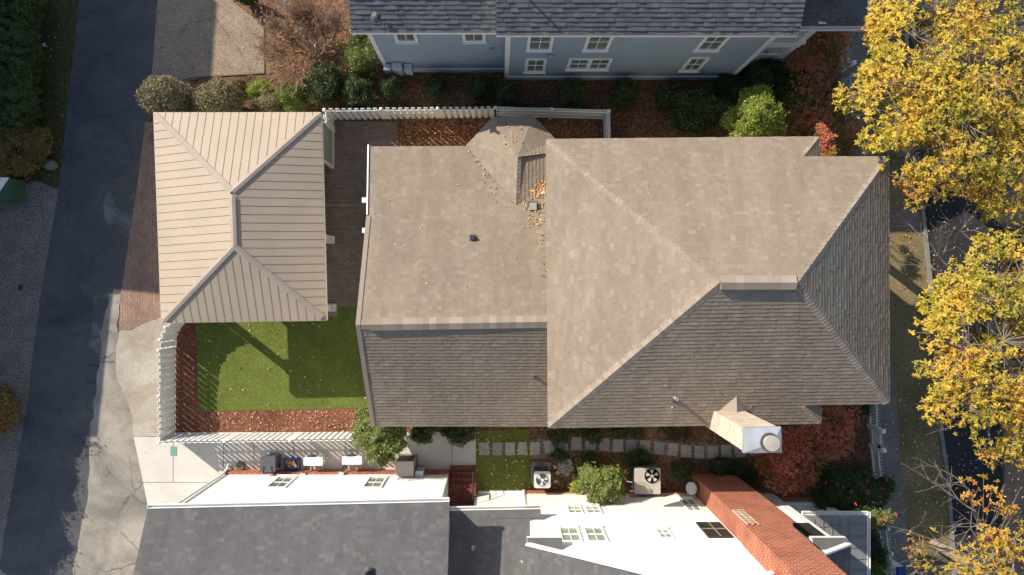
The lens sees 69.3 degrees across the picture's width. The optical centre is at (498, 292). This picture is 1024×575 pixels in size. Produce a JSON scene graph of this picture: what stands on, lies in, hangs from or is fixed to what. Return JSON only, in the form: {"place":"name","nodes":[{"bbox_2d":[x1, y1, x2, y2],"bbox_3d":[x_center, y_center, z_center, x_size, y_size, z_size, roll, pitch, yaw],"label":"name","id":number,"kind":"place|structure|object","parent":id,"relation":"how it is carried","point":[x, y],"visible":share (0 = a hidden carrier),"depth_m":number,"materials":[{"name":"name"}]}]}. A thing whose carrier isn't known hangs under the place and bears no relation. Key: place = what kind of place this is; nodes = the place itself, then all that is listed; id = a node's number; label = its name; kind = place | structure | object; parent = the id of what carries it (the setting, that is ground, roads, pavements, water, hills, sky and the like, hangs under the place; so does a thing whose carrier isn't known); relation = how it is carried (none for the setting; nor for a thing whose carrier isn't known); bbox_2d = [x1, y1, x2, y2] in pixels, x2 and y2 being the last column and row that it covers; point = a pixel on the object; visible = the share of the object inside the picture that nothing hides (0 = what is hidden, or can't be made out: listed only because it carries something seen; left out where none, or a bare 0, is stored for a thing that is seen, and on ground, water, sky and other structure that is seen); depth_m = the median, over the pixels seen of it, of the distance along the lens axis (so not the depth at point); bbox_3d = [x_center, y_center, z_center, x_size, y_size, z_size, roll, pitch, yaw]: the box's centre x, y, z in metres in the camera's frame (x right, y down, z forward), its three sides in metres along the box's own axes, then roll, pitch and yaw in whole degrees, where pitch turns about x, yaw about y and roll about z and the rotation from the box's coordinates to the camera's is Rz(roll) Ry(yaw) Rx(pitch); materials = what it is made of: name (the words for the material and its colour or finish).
{"place":"outdoors","nodes":[
{"label":"outdoors","id":0,"kind":"place"},
{"bbox_2d":[0,0,156,574],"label":"road","id":1,"kind":"structure","parent":0,"point":[111,71],"depth_m":30.99,"materials":[{"name":"asphalt"}]},
{"bbox_2d":[84,165,135,442],"bbox_3d":[-16.304,0.426,30.989,1.608,0.001,11.941,5,90,0],"label":"worn margin","id":2,"kind":"object","parent":1,"relation":"on","point":[118,207],"visible":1,"depth_m":30.99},
{"bbox_2d":[73,293,146,574],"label":"worn pavement","id":3,"kind":"structure","parent":0,"point":[112,524],"depth_m":30.99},
{"bbox_2d":[196,307,367,411],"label":"back lawn","id":4,"kind":"structure","parent":0,"point":[333,341],"depth_m":30.97,"materials":[{"name":"plant"}]},
{"bbox_2d":[134,432,475,504],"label":"driveway","id":5,"kind":"structure","parent":0,"point":[195,462],"depth_m":30.98,"materials":[{"name":"concrete"}]},
{"bbox_2d":[260,453,280,472],"bbox_3d":[-9.357,6.978,30.451,0.628,1.093,0.700,0,90,0],"label":"wheeled bin","id":6,"kind":"object","parent":5,"relation":"on","point":[270,463],"visible":1,"depth_m":29.94,"materials":[{"name":"grey plastic"}]},
{"bbox_2d":[283,457,300,469],"bbox_3d":[-8.602,7.101,30.820,0.665,0.360,0.486,0,90,0],"label":"recycling box","id":7,"kind":"object","parent":5,"relation":"on","point":[291,463],"visible":1,"depth_m":30.73,"materials":[{"name":"blue plastic"}]},
{"bbox_2d":[300,454,326,475],"bbox_3d":[-7.631,7.103,30.600,0.961,0.800,0.749,0,90,0],"label":"condenser unit","id":8,"kind":"object","parent":5,"relation":"on","point":[310,460],"visible":1,"depth_m":30.20,"materials":[{"name":"white paint"}]},
{"bbox_2d":[339,454,364,474],"bbox_3d":[-6.045,7.067,30.600,0.990,0.800,0.735,0,90,0],"label":"condenser unit","id":9,"kind":"object","parent":5,"relation":"on","point":[347,459],"visible":0.98,"depth_m":30.20,"materials":[{"name":"white paint"}]},
{"bbox_2d":[395,454,417,475],"bbox_3d":[-3.807,7.090,30.400,0.828,1.200,0.680,0,90,0],"label":"condenser","id":10,"kind":"object","parent":5,"relation":"on","point":[406,464],"visible":0.89,"depth_m":29.80,"materials":[{"name":"beige metal"}]},
{"bbox_2d":[449,465,476,515],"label":"brick steps","id":11,"kind":"structure","parent":5,"relation":"on","point":[462,486],"depth_m":30.40,"materials":[{"name":"red brick"}]},
{"bbox_2d":[324,121,413,316],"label":"patio","id":12,"kind":"structure","parent":0,"point":[345,182],"depth_m":30.99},
{"bbox_2d":[153,112,336,322],"bbox_3d":[-9.693,-2.802,28.758,6.493,4.465,7.911,0,90,0],"label":"carport","id":13,"kind":"object","parent":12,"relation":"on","point":[241,227],"visible":1,"depth_m":27.32,"materials":[{"name":"beige metal"}]},
{"bbox_2d":[2,0,875,547],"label":"ground","id":14,"kind":"structure","parent":0,"point":[524,96],"depth_m":31.00,"materials":[{"name":"brown soil"}]},
{"bbox_2d":[0,181,58,558],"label":"gravel","id":15,"kind":"structure","parent":14,"relation":"on","point":[25,230],"depth_m":31.00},
{"bbox_2d":[0,382,20,435],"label":"berry bush","id":16,"kind":"object","parent":15,"relation":"on","point":[10,412],"visible":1,"depth_m":30.25,"materials":[{"name":"green plant"}]},
{"bbox_2d":[0,177,24,201],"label":"cold frame","id":17,"kind":"object","parent":15,"relation":"on","point":[12,189],"visible":1,"depth_m":30.18,"materials":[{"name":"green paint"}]},
{"bbox_2d":[20,0,78,188],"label":"verge","id":18,"kind":"structure","parent":14,"relation":"on","point":[55,65],"depth_m":31.00,"materials":[{"name":"green plant"}]},
{"bbox_2d":[0,0,49,134],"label":"alley hedge","id":19,"kind":"object","parent":18,"relation":"on","point":[23,54],"visible":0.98,"depth_m":29.51,"materials":[{"name":"green plant"}]},
{"bbox_2d":[0,123,55,177],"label":"alley hedge","id":20,"kind":"object","parent":18,"relation":"on","point":[25,152],"visible":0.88,"depth_m":29.97,"materials":[{"name":"green plant"}]},
{"bbox_2d":[119,122,160,330],"bbox_3d":[-13.822,-2.757,30.984,4.157,0.001,8.714,0,90,0],"label":"brick apron","id":21,"kind":"object","parent":14,"relation":"on","point":[140,298],"visible":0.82,"depth_m":30.98,"materials":[{"name":"brick"}]},
{"bbox_2d":[116,318,175,436],"bbox_3d":[-14.168,3.506,30.984,3.733,0.001,5.084,0,90,0],"label":"rough pad","id":22,"kind":"object","parent":14,"relation":"on","point":[137,367],"visible":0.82,"depth_m":30.98,"materials":[{"name":"concrete"}]},
{"bbox_2d":[134,74,194,114],"bbox_3d":[-13.275,-7.808,29.669,2.188,2.684,1.826,0,90,0],"label":"heather shrub","id":23,"kind":"object","parent":14,"relation":"on","point":[163,93],"visible":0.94,"depth_m":28.92,"materials":[{"name":"green plant"}]},
{"bbox_2d":[152,0,263,81],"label":"pad","id":24,"kind":"object","parent":14,"relation":"on","point":[179,50],"visible":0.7,"depth_m":30.99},
{"bbox_2d":[190,78,246,111],"bbox_3d":[-11.242,-7.675,29.801,2.225,2.420,1.772,0,90,0],"label":"heather shrub","id":25,"kind":"object","parent":14,"relation":"on","point":[217,96],"visible":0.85,"depth_m":29.09,"materials":[{"name":"green plant"}]},
{"bbox_2d":[157,323,353,443],"bbox_3d":[-9.658,3.321,30.250,7.986,1.500,5.459,0,90,0],"label":"board fence","id":26,"kind":"object","parent":14,"relation":"on","point":[166,389],"visible":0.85,"depth_m":30.12,"materials":[{"name":"white wood"}]},
{"bbox_2d":[245,76,274,100],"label":"round shrub","id":27,"kind":"object","parent":14,"relation":"on","point":[257,87],"visible":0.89,"depth_m":30.13,"materials":[{"name":"green plant"}]},
{"bbox_2d":[249,89,282,111],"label":"heather shrub","id":28,"kind":"object","parent":14,"relation":"on","point":[264,102],"visible":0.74,"depth_m":29.99,"materials":[{"name":"green plant"}]},
{"bbox_2d":[176,323,358,431],"bbox_3d":[-9.129,3.464,30.982,8.771,0.001,5.014,0,90,0],"label":"bark bed","id":29,"kind":"object","parent":14,"relation":"on","point":[186,353],"visible":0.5,"depth_m":30.98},
{"bbox_2d":[349,404,412,470],"bbox_3d":[-4.630,5.722,29.379,2.549,3.243,2.630,0,90,0],"label":"tree","id":30,"kind":"object","parent":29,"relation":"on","point":[379,445],"visible":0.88,"depth_m":28.46,"materials":[{"name":"green plant"}]},
{"bbox_2d":[201,0,351,95],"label":"bare shrub","id":31,"kind":"object","parent":14,"relation":"on","point":[303,14],"visible":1,"depth_m":29.28,"materials":[{"name":"brown plant"}]},
{"bbox_2d":[133,464,449,574],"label":"white annex","id":32,"kind":"object","parent":14,"relation":"on","point":[227,521],"visible":1,"depth_m":25.07,"materials":[{"name":"grey"}]},
{"bbox_2d":[265,474,298,487],"bbox_3d":[-8.550,7.420,29.125,0.866,1.750,0.098,0,90,0],"label":"window","id":33,"kind":"structure","parent":32,"relation":"in","point":[282,480],"depth_m":29.23,"materials":[{"name":"white paint"}]},
{"bbox_2d":[361,474,388,487],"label":"window","id":34,"kind":"structure","parent":32,"relation":"in","point":[373,480],"depth_m":29.22,"materials":[{"name":"white paint"}]},
{"bbox_2d":[275,82,310,111],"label":"round shrub","id":35,"kind":"object","parent":14,"relation":"on","point":[297,101],"visible":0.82,"depth_m":29.79,"materials":[{"name":"green plant"}]},
{"bbox_2d":[300,59,346,107],"bbox_3d":[-7.037,-8.427,29.916,1.941,2.191,1.940,0,90,0],"label":"round shrub","id":36,"kind":"object","parent":14,"relation":"on","point":[317,89],"visible":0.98,"depth_m":29.44,"materials":[{"name":"green plant"}]},
{"bbox_2d":[340,35,379,78],"bbox_3d":[-5.605,-9.522,29.910,1.582,2.202,1.825,0,90,0],"label":"round shrub","id":37,"kind":"object","parent":14,"relation":"on","point":[361,60],"visible":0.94,"depth_m":29.39,"materials":[{"name":"green plant"}]},
{"bbox_2d":[341,73,378,109],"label":"round shrub","id":38,"kind":"object","parent":14,"relation":"on","point":[359,91],"visible":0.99,"depth_m":29.66,"materials":[{"name":"green plant"}]},
{"bbox_2d":[379,73,404,99],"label":"round shrub","id":39,"kind":"object","parent":14,"relation":"on","point":[392,86],"visible":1,"depth_m":29.92,"materials":[{"name":"green plant"}]},
{"bbox_2d":[323,106,495,131],"bbox_3d":[-3.568,-7.050,30.210,6.903,1.580,0.661,-1,90,0],"label":"board fence","id":40,"kind":"object","parent":14,"relation":"on","point":[425,112],"visible":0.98,"depth_m":30.09,"materials":[{"name":"white wood"}]},
{"bbox_2d":[408,427,435,444],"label":"shrub","id":41,"kind":"object","parent":14,"relation":"on","point":[418,435],"visible":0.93,"depth_m":30.24,"materials":[{"name":"green plant"}]},
{"bbox_2d":[423,73,448,98],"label":"round shrub","id":42,"kind":"object","parent":14,"relation":"on","point":[434,85],"visible":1,"depth_m":29.89,"materials":[{"name":"green plant"}]},
{"bbox_2d":[447,427,478,447],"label":"shrub","id":43,"kind":"object","parent":14,"relation":"on","point":[461,436],"visible":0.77,"depth_m":30.19,"materials":[{"name":"green plant"}]},
{"bbox_2d":[465,72,492,100],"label":"round shrub","id":44,"kind":"object","parent":14,"relation":"on","point":[479,86],"visible":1,"depth_m":29.79,"materials":[{"name":"green plant"}]},
{"bbox_2d":[364,115,603,145],"bbox_3d":[-0.880,-6.482,30.963,10.955,0.123,2.100,0,90,0],"label":"leaf drift","id":45,"kind":"object","parent":14,"relation":"on","point":[448,131],"visible":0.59,"depth_m":30.97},
{"bbox_2d":[447,490,540,574],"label":"link wing","id":46,"kind":"structure","parent":14,"relation":"on","point":[494,525],"depth_m":26.78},
{"bbox_2d":[492,80,518,106],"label":"round shrub","id":47,"kind":"object","parent":14,"relation":"on","point":[506,92],"visible":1,"depth_m":29.88,"materials":[{"name":"green plant"}]},
{"bbox_2d":[531,462,550,487],"bbox_3d":[1.736,7.536,30.510,0.814,0.980,0.900,0,90,0],"label":"round fan condenser","id":48,"kind":"object","parent":14,"relation":"on","point":[540,477],"visible":1,"depth_m":30.10,"materials":[{"name":"white metal"}]},
{"bbox_2d":[494,106,610,137],"bbox_3d":[2.135,-6.386,30.210,4.686,1.580,2.072,0,90,0],"label":"board fence","id":49,"kind":"object","parent":14,"relation":"on","point":[550,113],"visible":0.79,"depth_m":30.17,"materials":[{"name":"white wood"}]},
{"bbox_2d":[543,428,573,446],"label":"shrub","id":50,"kind":"object","parent":14,"relation":"on","point":[559,435],"visible":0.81,"depth_m":30.27,"materials":[{"name":"green plant"}]},
{"bbox_2d":[268,19,871,491],"bbox_3d":[2.975,-1.544,30.966,25.474,0.099,19.835,0,90,0],"label":"leaf carpet","id":51,"kind":"object","parent":14,"relation":"on","point":[614,137],"visible":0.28,"depth_m":30.97,"materials":[{"name":"brown plant"}]},
{"bbox_2d":[555,77,587,107],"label":"round shrub","id":52,"kind":"object","parent":14,"relation":"on","point":[571,92],"visible":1,"depth_m":29.72,"materials":[{"name":"green plant"}]},
{"bbox_2d":[577,450,603,467],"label":"leafy clump","id":53,"kind":"object","parent":14,"relation":"on","point":[589,458],"visible":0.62,"depth_m":30.55,"materials":[{"name":"green plant"}]},
{"bbox_2d":[579,427,604,444],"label":"shrub","id":54,"kind":"object","parent":14,"relation":"on","point":[592,436],"visible":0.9,"depth_m":30.23,"materials":[{"name":"green plant"}]},
{"bbox_2d":[576,461,628,506],"bbox_3d":[4.069,7.503,29.650,2.136,2.701,1.846,0,90,0],"label":"sunlit bush","id":55,"kind":"object","parent":14,"relation":"on","point":[604,484],"visible":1,"depth_m":28.81,"materials":[{"name":"green plant"}]},
{"bbox_2d":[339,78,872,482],"bbox_3d":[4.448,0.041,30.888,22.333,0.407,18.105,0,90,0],"label":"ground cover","id":56,"kind":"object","parent":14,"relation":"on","point":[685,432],"visible":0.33,"depth_m":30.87,"materials":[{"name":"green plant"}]},
{"bbox_2d":[348,0,870,80],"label":"blue house","id":57,"kind":"structure","parent":14,"relation":"on","point":[591,40],"depth_m":25.84,"materials":[{"name":"grey"}]},
{"bbox_2d":[462,35,486,43],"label":"window","id":58,"kind":"structure","parent":57,"relation":"in","point":[467,39],"depth_m":26.86,"materials":[{"name":"white paint"}]},
{"bbox_2d":[523,58,546,73],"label":"window","id":59,"kind":"structure","parent":57,"relation":"in","point":[532,65],"depth_m":28.92,"materials":[{"name":"white paint"}]},
{"bbox_2d":[525,37,553,52],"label":"window","id":60,"kind":"structure","parent":57,"relation":"in","point":[534,44],"depth_m":26.47,"materials":[{"name":"white paint"}]},
{"bbox_2d":[565,58,612,70],"bbox_3d":[3.486,-8.820,28.710,1.737,1.380,0.098,0,90,0],"label":"window","id":61,"kind":"structure","parent":57,"relation":"in","point":[574,64],"depth_m":28.78,"materials":[{"name":"white paint"}]},
{"bbox_2d":[581,37,613,52],"bbox_3d":[3.514,-8.820,26.175,0.994,1.850,0.098,0,90,0],"label":"window","id":62,"kind":"structure","parent":57,"relation":"in","point":[592,44],"depth_m":26.47,"materials":[{"name":"white paint"}]},
{"bbox_2d":[678,57,709,72],"bbox_3d":[7.579,-8.820,28.750,0.837,1.700,0.098,0,90,0],"label":"window","id":63,"kind":"structure","parent":57,"relation":"in","point":[693,64],"depth_m":28.77,"materials":[{"name":"white paint"}]},
{"bbox_2d":[693,37,730,52],"bbox_3d":[7.571,-8.820,26.175,0.966,1.850,0.098,0,90,0],"label":"window","id":64,"kind":"structure","parent":57,"relation":"in","point":[708,44],"depth_m":26.47,"materials":[{"name":"white paint"}]},
{"bbox_2d":[607,427,631,440],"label":"shrub","id":65,"kind":"object","parent":14,"relation":"on","point":[619,433],"visible":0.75,"depth_m":30.25,"materials":[{"name":"green plant"}]},
{"bbox_2d":[356,116,889,428],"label":"tan house","id":66,"kind":"structure","parent":14,"relation":"on","point":[632,302],"depth_m":24.45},
{"bbox_2d":[374,125,837,415],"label":"roof leaves","id":67,"kind":"object","parent":66,"relation":"on","point":[542,188],"visible":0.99,"depth_m":27.00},
{"bbox_2d":[606,76,641,107],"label":"round shrub","id":68,"kind":"object","parent":14,"relation":"on","point":[625,91],"visible":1,"depth_m":29.73,"materials":[{"name":"green plant"}]},
{"bbox_2d":[621,446,652,468],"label":"leafy clump","id":69,"kind":"object","parent":14,"relation":"on","point":[639,457],"visible":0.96,"depth_m":30.50,"materials":[{"name":"green plant"}]},
{"bbox_2d":[625,463,660,493],"bbox_3d":[5.878,7.643,30.442,1.331,1.015,1.057,0,90,0],"label":"package unit","id":70,"kind":"object","parent":14,"relation":"on","point":[645,479],"visible":0.91,"depth_m":30.01,"materials":[{"name":"beige metal"}]},
{"bbox_2d":[654,82,675,105],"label":"round shrub","id":71,"kind":"object","parent":14,"relation":"on","point":[664,92],"visible":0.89,"depth_m":29.90,"materials":[{"name":"green plant"}]},
{"bbox_2d":[667,459,694,482],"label":"leafy clump","id":72,"kind":"object","parent":14,"relation":"on","point":[680,470],"visible":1,"depth_m":30.48,"materials":[{"name":"green plant"}]},
{"bbox_2d":[662,83,729,136],"bbox_3d":[7.931,-7.298,29.865,2.715,2.295,2.314,0,90,0],"label":"hydrangea","id":73,"kind":"object","parent":14,"relation":"on","point":[702,108],"visible":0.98,"depth_m":29.41,"materials":[{"name":"green plant"}]},
{"bbox_2d":[704,453,732,474],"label":"leafy clump","id":74,"kind":"object","parent":14,"relation":"on","point":[718,465],"visible":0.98,"depth_m":30.53,"materials":[{"name":"green plant"}]},
{"bbox_2d":[711,73,747,104],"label":"dark shrub","id":75,"kind":"object","parent":14,"relation":"on","point":[729,87],"visible":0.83,"depth_m":30.02,"materials":[{"name":"green plant"}]},
{"bbox_2d":[706,411,781,452],"bbox_3d":[7.639,4.275,26.045,1.114,9.910,0.761,0,90,0],"label":"chimney","id":76,"kind":"object","parent":14,"relation":"on","point":[745,432],"visible":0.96,"depth_m":21.89,"materials":[{"name":"paint"}]},
{"bbox_2d":[736,463,763,487],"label":"leafy clump","id":77,"kind":"object","parent":14,"relation":"on","point":[750,477],"visible":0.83,"depth_m":30.52,"materials":[{"name":"green plant"}]},
{"bbox_2d":[719,85,789,136],"bbox_3d":[9.406,-6.412,28.449,2.423,5.102,2.166,0,90,0],"label":"lime conifer","id":78,"kind":"object","parent":14,"relation":"on","point":[757,112],"visible":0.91,"depth_m":26.56,"materials":[{"name":"green plant"}]},
{"bbox_2d":[742,51,790,92],"bbox_3d":[10.879,-8.879,30.153,2.062,1.723,1.892,0,90,0],"label":"dark shrub","id":79,"kind":"object","parent":14,"relation":"on","point":[768,72],"visible":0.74,"depth_m":29.82,"materials":[{"name":"green plant"}]},
{"bbox_2d":[691,473,846,574],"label":"brick stack","id":80,"kind":"object","parent":14,"relation":"on","point":[775,541],"visible":0.92,"depth_m":24.10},
{"bbox_2d":[754,449,823,496],"bbox_3d":[11.441,6.973,29.709,2.765,2.582,2.108,0,90,0],"label":"japanese maple","id":81,"kind":"object","parent":14,"relation":"on","point":[775,463],"visible":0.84,"depth_m":28.91,"materials":[{"name":"red plant"}]},
{"bbox_2d":[771,64,824,105],"bbox_3d":[12.043,-8.366,30.079,2.367,1.872,1.862,0,90,0],"label":"dark shrub","id":82,"kind":"object","parent":14,"relation":"on","point":[782,89],"visible":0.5,"depth_m":29.66,"materials":[{"name":"green plant"}]},
{"bbox_2d":[783,31,858,81],"bbox_3d":[12.556,-9.693,29.509,2.679,2.983,2.883,0,90,0],"label":"russet tree","id":83,"kind":"object","parent":14,"relation":"on","point":[822,53],"visible":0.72,"depth_m":28.80,"materials":[{"name":"red plant"}]},
{"bbox_2d":[778,404,866,476],"bbox_3d":[12.737,5.619,29.627,4.140,2.747,2.463,-18,90,0],"label":"japanese maple","id":84,"kind":"object","parent":14,"relation":"on","point":[832,438],"visible":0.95,"depth_m":28.86,"materials":[{"name":"red plant"}]},
{"bbox_2d":[778,497,870,574],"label":"front porch","id":85,"kind":"object","parent":14,"relation":"on","point":[853,528],"visible":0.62,"depth_m":27.57,"materials":[{"name":"grey metal"}]},
{"bbox_2d":[781,76,868,155],"bbox_3d":[12.767,-6.539,29.454,3.832,3.092,3.416,15,90,0],"label":"russet tree","id":86,"kind":"object","parent":14,"relation":"on","point":[813,117],"visible":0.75,"depth_m":28.70,"materials":[{"name":"red plant"}]},
{"bbox_2d":[814,121,840,155],"bbox_3d":[11.855,-5.366,28.752,0.854,4.496,1.717,-13,90,0],"label":"russet tree","id":87,"kind":"object","parent":14,"relation":"on","point":[827,137],"visible":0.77,"depth_m":26.70,"materials":[{"name":"red plant"}]},
{"bbox_2d":[808,463,898,532],"bbox_3d":[14.128,8.197,29.329,3.252,3.342,2.687,21,90,0],"label":"camellia","id":88,"kind":"object","parent":14,"relation":"on","point":[855,489],"visible":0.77,"depth_m":29.25,"materials":[{"name":"green plant"}]},
{"bbox_2d":[871,533,888,573],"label":"porch shrub","id":89,"kind":"object","parent":14,"relation":"on","point":[878,552],"visible":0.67,"depth_m":29.80,"materials":[{"name":"green plant"}]},
{"bbox_2d":[865,508,896,531],"bbox_3d":[14.475,8.680,29.372,1.315,3.255,1.021,0,90,0],"label":"camellia","id":90,"kind":"object","parent":14,"relation":"on","point":[877,515],"visible":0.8,"depth_m":28.03,"materials":[{"name":"green plant"}]},
{"bbox_2d":[902,0,956,574],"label":"kerb","id":91,"kind":"structure","parent":14,"relation":"on","point":[941,433],"depth_m":30.89,"materials":[{"name":"concrete"}]},
{"bbox_2d":[891,199,1023,473],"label":"oak tree","id":92,"kind":"object","parent":14,"relation":"on","point":[974,353],"visible":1,"depth_m":23.44,"materials":[{"name":"yellow plant"}]},
{"bbox_2d":[476,429,529,489],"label":"side lawn","id":93,"kind":"structure","parent":0,"point":[483,475],"depth_m":30.97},
{"bbox_2d":[530,436,750,458],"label":"stepping stone path","id":94,"kind":"structure","parent":0,"point":[543,453],"depth_m":30.99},
{"bbox_2d":[534,438,759,475],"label":"river gravel","id":95,"kind":"structure","parent":94,"relation":"on","point":[563,468],"depth_m":30.96,"materials":[{"name":"gravel"}]},
{"bbox_2d":[525,490,851,574],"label":"white tall house","id":96,"kind":"structure","parent":0,"point":[673,532],"depth_m":24.95,"materials":[{"name":"grey"}]},
{"bbox_2d":[557,524,582,541],"bbox_3d":[2.443,8.278,25.500,0.794,1.600,0.098,0,90,0],"label":"window","id":97,"kind":"structure","parent":96,"relation":"in","point":[569,532],"depth_m":25.54,"materials":[{"name":"white paint"}]},
{"bbox_2d":[581,524,608,541],"bbox_3d":[3.307,8.278,25.500,0.780,1.600,0.098,0,90,0],"label":"window","id":98,"kind":"structure","parent":96,"relation":"in","point":[593,532],"depth_m":25.48,"materials":[{"name":"white paint"}]},
{"bbox_2d":[677,497,703,511],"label":"window","id":99,"kind":"structure","parent":96,"relation":"in","point":[689,503],"depth_m":28.97,"materials":[{"name":"white paint"}]},
{"bbox_2d":[696,522,732,537],"bbox_3d":[7.521,8.287,25.900,0.843,1.600,0.077,0,90,0],"label":"dark window","id":100,"kind":"structure","parent":96,"relation":"in","point":[711,529],"depth_m":25.73,"materials":[{"name":"black glass"}]},
{"bbox_2d":[793,523,825,536],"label":"dark window","id":101,"kind":"structure","parent":96,"relation":"in","point":[807,529],"depth_m":25.83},
{"bbox_2d":[838,31,910,574],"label":"sidewalk","id":102,"kind":"structure","parent":0,"point":[892,459],"depth_m":30.98,"materials":[{"name":"concrete"}]},
{"bbox_2d":[864,0,951,574],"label":"lawn strip","id":103,"kind":"object","parent":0,"point":[903,303],"visible":0.64,"depth_m":30.99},
{"bbox_2d":[889,207,921,228],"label":"brick walk","id":104,"kind":"structure","parent":103,"relation":"on","point":[914,219],"depth_m":30.98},
{"bbox_2d":[831,0,1023,228],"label":"oak tree","id":105,"kind":"object","parent":103,"relation":"on","point":[934,106],"visible":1,"depth_m":22.81,"materials":[{"name":"yellow plant"}]},
{"bbox_2d":[884,454,1023,574],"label":"oak tree","id":106,"kind":"object","parent":103,"relation":"on","point":[971,563],"visible":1,"depth_m":24.52,"materials":[{"name":"yellow plant"}]},
{"bbox_2d":[908,0,1023,574],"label":"street","id":107,"kind":"structure","parent":0,"point":[954,449],"depth_m":30.99,"materials":[{"name":"asphalt"}]},
{"bbox_2d":[25,6,1023,574],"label":"scattered leaves","id":108,"kind":"object","parent":107,"relation":"on","point":[529,440],"visible":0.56,"depth_m":30.95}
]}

